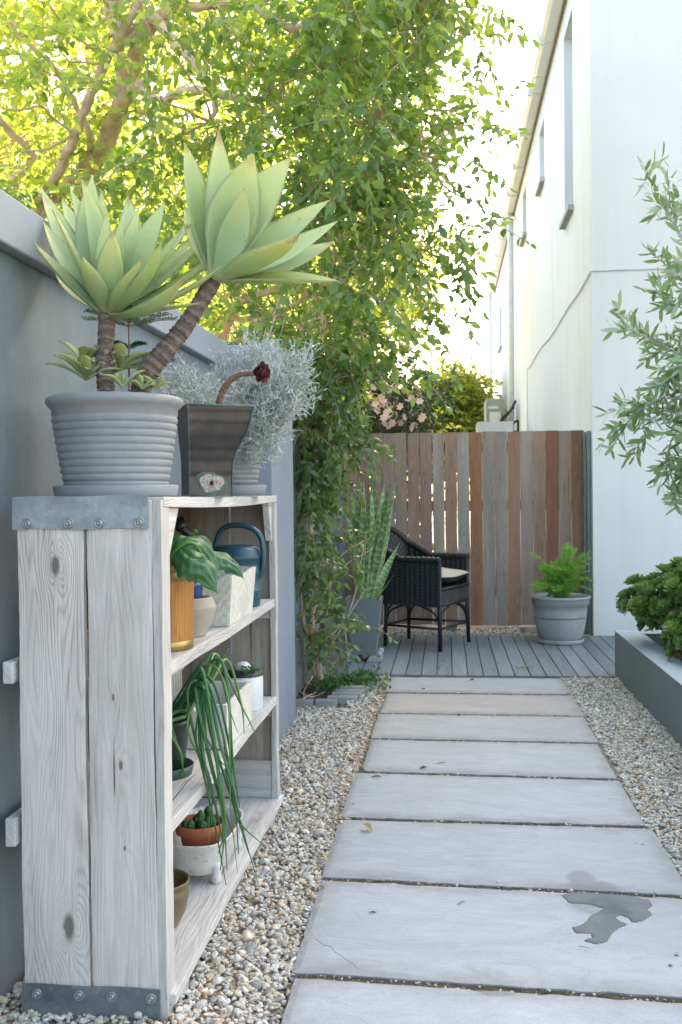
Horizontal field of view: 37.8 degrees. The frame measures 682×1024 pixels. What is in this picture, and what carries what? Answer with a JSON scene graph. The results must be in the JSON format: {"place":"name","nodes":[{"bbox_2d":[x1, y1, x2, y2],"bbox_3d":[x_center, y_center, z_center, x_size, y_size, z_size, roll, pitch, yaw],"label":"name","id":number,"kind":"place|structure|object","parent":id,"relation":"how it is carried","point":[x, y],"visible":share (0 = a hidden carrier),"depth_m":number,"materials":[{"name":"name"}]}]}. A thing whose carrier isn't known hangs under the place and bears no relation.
{"place":"outdoors","nodes":[
{"label":"outdoors","id":0,"kind":"place"},
{"bbox_2d":[171,667,194,754],"bbox_3d":[-0.500,0.627,3.213,0.220,0.153,0.638,0,1,6],"label":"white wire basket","id":1,"kind":"object","parent":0,"point":[176,680],"visible":0.12,"depth_m":3.45,"materials":[{"name":"white metal"}]},
{"bbox_2d":[0,0,542,500],"label":"sky","id":2,"kind":"structure","parent":0,"point":[511,67],"materials":[{"name":"white"}]},
{"bbox_2d":[275,515,646,1023],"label":"ground","id":3,"kind":"structure","parent":0,"point":[379,712],"depth_m":8.27,"materials":[{"name":"grey gravel"}]},
{"bbox_2d":[0,189,347,1004],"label":"garden wall","id":4,"kind":"structure","parent":3,"relation":"on","point":[42,313],"depth_m":2.56,"materials":[{"name":"grey paint"}]},
{"bbox_2d":[0,77,478,549],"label":"yellow green hedge","id":5,"kind":"object","parent":3,"relation":"on","point":[417,308],"visible":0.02,"depth_m":14.32,"materials":[{"name":"green plant"}]},
{"bbox_2d":[0,0,538,472],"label":"garden tree","id":6,"kind":"object","parent":3,"relation":"on","point":[334,60],"visible":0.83,"depth_m":5.64,"materials":[{"name":"green plant"}]},
{"bbox_2d":[0,675,681,1023],"bbox_3d":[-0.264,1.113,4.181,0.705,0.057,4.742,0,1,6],"label":"gravel","id":7,"kind":"structure","parent":3,"relation":"on","point":[249,947],"depth_m":2.98,"materials":[{"name":"beige gravel"}]},
{"bbox_2d":[3,495,283,1021],"bbox_3d":[-0.498,0.550,3.037,0.386,1.204,1.565,0,1,6],"label":"shelf unit","id":8,"kind":"object","parent":7,"relation":"on","point":[95,826],"visible":0.81,"depth_m":2.28,"materials":[{"name":"grey wood"}]},
{"bbox_2d":[173,868,189,927],"bbox_3d":[-0.484,1.038,2.645,0.166,0.127,0.166,0,1,6],"label":"pot","id":9,"kind":"object","parent":8,"relation":"on","point":[181,879],"visible":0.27,"depth_m":2.62,"materials":[{"name":"brown ceramic"}]},
{"bbox_2d":[170,566,193,651],"bbox_3d":[-0.471,0.239,2.543,0.200,0.217,0.200,0,1,6],"label":"wooden bucket","id":10,"kind":"object","parent":8,"relation":"on","point":[181,610],"visible":0.16,"depth_m":2.48,"materials":[{"name":"brown wood"}]},
{"bbox_2d":[170,535,243,594],"bbox_3d":[-0.362,0.127,2.542,0.183,0.142,0.306,0,1,6],"label":"limp leafy plant","id":11,"kind":"object","parent":10,"relation":"in","point":[197,558],"visible":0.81,"depth_m":2.44,"materials":[{"name":"green plant"}]},
{"bbox_2d":[34,130,337,496],"bbox_3d":[-0.394,-0.502,2.477,0.793,0.925,0.443,0,1,6],"label":"potted agave","id":12,"kind":"object","parent":8,"relation":"on","point":[109,440],"visible":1,"depth_m":2.44,"materials":[{"name":"plant"}]},
{"bbox_2d":[80,303,177,391],"bbox_3d":[-0.544,-0.400,2.567,0.251,0.231,0.244,0,1,6],"label":"norfolk pine seedling","id":13,"kind":"object","parent":12,"relation":"in","point":[135,344],"visible":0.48,"depth_m":2.56,"materials":[{"name":"green plant"}]},
{"bbox_2d":[193,595,215,637],"bbox_3d":[-0.424,0.290,2.771,0.154,0.108,0.154,0,1,6],"label":"beige stoneware pot","id":14,"kind":"object","parent":8,"relation":"on","point":[204,609],"visible":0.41,"depth_m":2.73,"materials":[{"name":"beige ceramic"}]},
{"bbox_2d":[194,581,202,598],"bbox_3d":[-0.432,0.242,2.771,0.104,0.097,0.104,0,1,6],"label":"blue glazed pot","id":15,"kind":"object","parent":14,"relation":"in","point":[198,590],"visible":0.06,"depth_m":2.74,"materials":[{"name":"ceramic"}]},
{"bbox_2d":[173,805,242,883],"bbox_3d":[-0.421,1.031,3.091,0.206,0.123,0.390,0,1,6],"label":"white footed trough","id":16,"kind":"object","parent":8,"relation":"on","point":[197,860],"visible":0.51,"depth_m":2.92,"materials":[{"name":"white ceramic"}]},
{"bbox_2d":[175,806,221,845],"bbox_3d":[-0.428,0.980,3.030,0.154,0.151,0.154,0,1,6],"label":"terracotta pot","id":17,"kind":"object","parent":16,"relation":"in","point":[189,829],"visible":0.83,"depth_m":2.99,"materials":[{"name":"ceramic"}]},
{"bbox_2d":[177,403,254,496],"bbox_3d":[-0.354,-0.169,2.798,0.191,0.252,0.193,-1,1,-19],"label":"copper rain hopper","id":18,"kind":"object","parent":8,"relation":"on","point":[211,437],"visible":0.98,"depth_m":2.74,"materials":[{"name":"metal"}]},
{"bbox_2d":[216,361,270,403],"bbox_3d":[-0.277,-0.336,2.733,0.176,0.153,0.062,0,1,20],"label":"purple aeonium","id":19,"kind":"object","parent":18,"relation":"on","point":[261,372],"visible":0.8,"depth_m":2.73,"materials":[{"name":"plant"}]},
{"bbox_2d":[172,646,265,884],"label":"potted chives","id":20,"kind":"object","parent":8,"relation":"on","point":[197,693],"visible":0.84,"depth_m":2.62,"materials":[{"name":"green plant"}]},
{"bbox_2d":[187,681,251,748],"bbox_3d":[-0.392,0.636,3.151,0.148,0.133,0.380,0,1,6],"label":"white wooden box","id":21,"kind":"object","parent":8,"relation":"on","point":[245,689],"visible":0.46,"depth_m":3.12,"materials":[{"name":"wood"}]},
{"bbox_2d":[174,517,265,606],"bbox_3d":[-0.449,0.172,3.381,0.186,0.323,0.453,0,1,37],"label":"watering can","id":22,"kind":"object","parent":8,"relation":"on","point":[247,555],"visible":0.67,"depth_m":3.45,"materials":[{"name":"teal plastic"}]},
{"bbox_2d":[203,566,255,626],"bbox_3d":[-0.370,0.261,3.126,0.141,0.155,0.378,0,1,6],"label":"planter","id":23,"kind":"object","parent":8,"relation":"on","point":[233,599],"visible":0.54,"depth_m":2.98,"materials":[{"name":"stone"}]},
{"bbox_2d":[153,316,325,495],"bbox_3d":[-0.343,-0.350,3.247,0.594,0.594,0.460,0,1,6],"label":"potted silver bush","id":24,"kind":"object","parent":8,"relation":"on","point":[274,400],"visible":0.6,"depth_m":3.25,"materials":[{"name":"plant"}]},
{"bbox_2d":[221,661,266,711],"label":"potted cactus","id":25,"kind":"object","parent":8,"relation":"on","point":[244,671],"visible":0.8,"depth_m":3.48,"materials":[{"name":"white ceramic"}]},
{"bbox_2d":[296,674,350,706],"bbox_3d":[-0.093,1.081,6.104,0.285,0.001,1.080,0,1,6],"label":"planting bed","id":26,"kind":"object","parent":7,"relation":"on","point":[310,691],"visible":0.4,"depth_m":5.98,"materials":[{"name":"soil"}]},
{"bbox_2d":[296,699,313,707],"bbox_3d":[-0.218,1.080,5.605,0.130,0.046,0.070,0,1,6],"label":"edging brick","id":27,"kind":"object","parent":26,"relation":"on","point":[302,703],"visible":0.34,"depth_m":5.57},
{"bbox_2d":[315,698,336,708],"bbox_3d":[-0.084,1.077,5.590,0.120,0.048,0.070,0,1,6],"label":"edging brick","id":28,"kind":"object","parent":26,"relation":"on","point":[323,702],"visible":0.86,"depth_m":5.56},
{"bbox_2d":[327,695,356,704],"bbox_3d":[0.007,1.076,5.691,0.170,0.046,0.075,-1,1,1],"label":"edging brick","id":29,"kind":"object","parent":26,"relation":"on","point":[342,699],"visible":0.76,"depth_m":5.66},
{"bbox_2d":[292,337,403,698],"bbox_3d":[-0.015,0.013,6.025,0.788,2.195,1.193,0,1,6],"label":"hanging shrub","id":30,"kind":"object","parent":26,"relation":"on","point":[317,506],"visible":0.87,"depth_m":5.83,"materials":[{"name":"green plant"}]},
{"bbox_2d":[301,665,390,695],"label":"ground weed","id":31,"kind":"object","parent":7,"relation":"on","point":[345,681],"visible":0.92,"depth_m":6.10,"materials":[{"name":"green plant"}]},
{"bbox_2d":[332,691,360,700],"bbox_3d":[0.032,1.073,5.784,0.170,0.048,0.075,-1,1,2],"label":"edging brick","id":32,"kind":"object","parent":7,"relation":"on","point":[358,693],"visible":0.55,"depth_m":5.76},
{"bbox_2d":[335,689,363,694],"bbox_3d":[0.052,1.072,5.878,0.170,0.046,0.075,-1,1,1],"label":"edging brick","id":33,"kind":"object","parent":7,"relation":"on","point":[362,691],"visible":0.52,"depth_m":5.86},
{"bbox_2d":[339,685,367,693],"bbox_3d":[0.077,1.069,5.971,0.170,0.048,0.075,-1,1,2],"label":"edging brick","id":34,"kind":"object","parent":7,"relation":"on","point":[358,687],"visible":0.39,"depth_m":5.93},
{"bbox_2d":[239,677,680,944],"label":"leaf litter","id":35,"kind":"object","parent":7,"relation":"on","point":[302,885],"visible":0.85,"depth_m":3.71,"materials":[{"name":"brown plant"}]},
{"bbox_2d":[559,676,681,874],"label":"gravel","id":36,"kind":"structure","parent":7,"relation":"on","point":[599,689],"depth_m":4.57,"materials":[{"name":"beige gravel"}]},
{"bbox_2d":[309,338,459,534],"bbox_3d":[0.440,-0.529,11.394,1.981,3.081,2.236,0,1,6],"label":"pink flowering bush","id":37,"kind":"object","parent":3,"relation":"on","point":[386,420],"visible":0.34,"depth_m":10.89,"materials":[{"name":"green plant"}]},
{"bbox_2d":[343,432,457,632],"bbox_3d":[0.417,0.183,8.618,1.172,1.724,0.122,0,1,6],"label":"wooden fence","id":38,"kind":"object","parent":3,"relation":"on","point":[442,507],"visible":0.37,"depth_m":8.53,"materials":[{"name":"paint"}]},
{"bbox_2d":[401,350,507,496],"bbox_3d":[2.178,-1.260,20.347,2.670,4.170,3.387,0,1,6],"label":"garden tree","id":39,"kind":"object","parent":3,"relation":"on","point":[472,396],"visible":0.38,"depth_m":19.43,"materials":[{"name":"green plant"}]},
{"bbox_2d":[321,634,616,678],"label":"deck","id":40,"kind":"structure","parent":3,"relation":"on","point":[591,656],"depth_m":7.10,"materials":[{"name":"grey wood"}]},
{"bbox_2d":[345,473,399,661],"bbox_3d":[0.224,0.377,7.037,0.400,1.350,0.328,0,1,6],"label":"potted snake plant","id":41,"kind":"object","parent":40,"relation":"on","point":[369,603],"visible":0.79,"depth_m":7.01,"materials":[{"name":"green plant"}]},
{"bbox_2d":[380,526,470,651],"bbox_3d":[0.588,0.563,7.812,0.698,0.947,0.598,0,1,30],"label":"wicker armchair","id":42,"kind":"object","parent":40,"relation":"on","point":[415,571],"visible":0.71,"depth_m":7.59,"materials":[{"name":"black wicker"}]},
{"bbox_2d":[442,567,468,582],"bbox_3d":[0.680,0.500,7.758,0.498,0.141,0.477,0,1,30],"label":"seat cushion","id":43,"kind":"object","parent":42,"relation":"on","point":[449,575],"visible":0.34,"depth_m":7.64,"materials":[{"name":"beige fabric"}]},
{"bbox_2d":[528,542,593,645],"bbox_3d":[1.718,0.626,7.772,0.543,0.797,0.513,0,1,6],"label":"potted asparagus fern","id":44,"kind":"object","parent":40,"relation":"on","point":[560,614],"visible":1,"depth_m":7.65,"materials":[{"name":"grey ceramic"}]},
{"bbox_2d":[347,626,590,636],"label":"gravel","id":45,"kind":"structure","parent":3,"relation":"on","point":[499,631],"depth_m":8.49,"materials":[{"name":"beige gravel"}]},
{"bbox_2d":[298,677,681,1002],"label":"path bedding","id":46,"kind":"object","parent":3,"relation":"on","point":[486,988],"visible":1,"depth_m":2.89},
{"bbox_2d":[385,677,570,695],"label":"paving slab","id":47,"kind":"structure","parent":46,"relation":"on","point":[532,686],"depth_m":6.07,"materials":[{"name":"concrete"}]},
{"bbox_2d":[281,978,681,1023],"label":"paving slab","id":48,"kind":"structure","parent":46,"relation":"on","point":[317,1001],"depth_m":2.27,"materials":[{"name":"concrete"}]},
{"bbox_2d":[381,693,583,716],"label":"paving slab","id":49,"kind":"structure","parent":46,"relation":"on","point":[493,704],"depth_m":5.53,"materials":[{"name":"concrete"}]},
{"bbox_2d":[371,714,598,745],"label":"paving slab","id":50,"kind":"structure","parent":46,"relation":"on","point":[556,729],"depth_m":4.96,"materials":[{"name":"concrete"}]},
{"bbox_2d":[292,880,681,998],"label":"paving slab","id":51,"kind":"structure","parent":46,"relation":"on","point":[522,939],"depth_m":2.60,"materials":[{"name":"concrete"}]},
{"bbox_2d":[562,892,651,943],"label":"puddle","id":52,"kind":"object","parent":51,"relation":"on","point":[603,925],"visible":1,"depth_m":2.77,"materials":[{"name":"liquid"}]},
{"bbox_2d":[363,740,616,779],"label":"paving slab","id":53,"kind":"structure","parent":46,"relation":"on","point":[551,760],"depth_m":4.39,"materials":[{"name":"concrete"}]},
{"bbox_2d":[341,773,645,827],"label":"paving slab","id":54,"kind":"structure","parent":46,"relation":"on","point":[494,799],"depth_m":3.80,"materials":[{"name":"concrete"}]},
{"bbox_2d":[321,820,681,895],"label":"paving slab","id":55,"kind":"structure","parent":46,"relation":"on","point":[595,859],"depth_m":3.21,"materials":[{"name":"concrete"}]},
{"bbox_2d":[363,823,372,831],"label":"fallen leaf","id":56,"kind":"object","parent":55,"relation":"on","point":[368,826],"visible":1,"depth_m":3.48,"materials":[{"name":"yellow plant"}]},
{"bbox_2d":[519,626,536,633],"bbox_3d":[1.614,1.005,8.452,0.200,0.062,0.110,0,1,6],"label":"timber offcut","id":57,"kind":"object","parent":3,"relation":"on","point":[526,629],"visible":0.57,"depth_m":8.40,"materials":[{"name":"grey wood"}]},
{"bbox_2d":[614,630,681,746],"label":"raised planter","id":58,"kind":"object","parent":3,"relation":"on","point":[648,674],"visible":0.77,"depth_m":5.38,"materials":[{"name":"paint"}]},
{"bbox_2d":[593,141,681,515],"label":"olive tree","id":59,"kind":"object","parent":58,"relation":"in","point":[672,374],"visible":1,"depth_m":3.84,"materials":[{"name":"green plant"}]},
{"bbox_2d":[615,556,681,660],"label":"aeonium bush","id":60,"kind":"object","parent":58,"relation":"in","point":[643,601],"visible":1,"depth_m":5.63,"materials":[{"name":"green plant"}]},
{"bbox_2d":[286,674,681,1002],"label":"joint gravel","id":61,"kind":"structure","parent":0,"point":[456,885],"depth_m":3.52,"materials":[{"name":"grey gravel"}]},
{"bbox_2d":[476,421,512,573],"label":"white wall","id":62,"kind":"structure","parent":0,"point":[503,426],"depth_m":14.33,"materials":[{"name":"paint"}]},
{"bbox_2d":[487,0,681,635],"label":"white house","id":63,"kind":"structure","parent":0,"point":[601,110],"depth_m":8.14,"materials":[{"name":"paint"}]},
{"bbox_2d":[484,398,518,431],"bbox_3d":[2.672,-1.579,16.626,0.565,0.575,0.919,0,1,6],"label":"air conditioner","id":64,"kind":"object","parent":63,"relation":"attached to","point":[494,410],"visible":0.76,"depth_m":16.29,"materials":[{"name":"plastic"}]},
{"bbox_2d":[519,232,526,246],"bbox_3d":[2.758,-4.396,14.789,0.175,0.737,0.710,0,1,6],"label":"window sill","id":65,"kind":"structure","parent":63,"relation":"in","point":[524,234],"depth_m":14.70,"materials":[{"name":"grey metal"}]},
{"bbox_2d":[535,177,544,196],"bbox_3d":[2.477,-4.312,12.120,0.175,0.747,0.640,0,1,6],"label":"window sill","id":66,"kind":"structure","parent":63,"relation":"in","point":[541,180],"depth_m":12.06,"materials":[{"name":"grey metal"}]},
{"bbox_2d":[559,74,573,229],"bbox_3d":[2.208,-3.729,9.524,0.175,1.857,0.720,0,1,6],"label":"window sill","id":67,"kind":"structure","parent":63,"relation":"in","point":[570,207],"depth_m":9.46,"materials":[{"name":"grey metal"}]},
{"bbox_2d":[583,431,591,635],"bbox_3d":[2.049,0.181,8.280,0.051,1.706,0.090,0,1,6],"label":"gate post","id":68,"kind":"object","parent":63,"relation":"attached to","point":[587,497],"visible":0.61,"depth_m":8.25,"materials":[{"name":"paint"}]},
{"bbox_2d":[457,430,585,625],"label":"wooden gate","id":69,"kind":"structure","parent":68,"relation":"attached to","point":[542,481],"depth_m":8.45,"materials":[{"name":"brown wood"}]},
{"bbox_2d":[527,268,665,430],"bbox_3d":[3.070,-1.130,11.187,1.425,1.805,6.319,0,1,6],"label":"cable","id":70,"kind":"object","parent":63,"relation":"attached to","point":[566,311],"depth_m":9.21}
]}

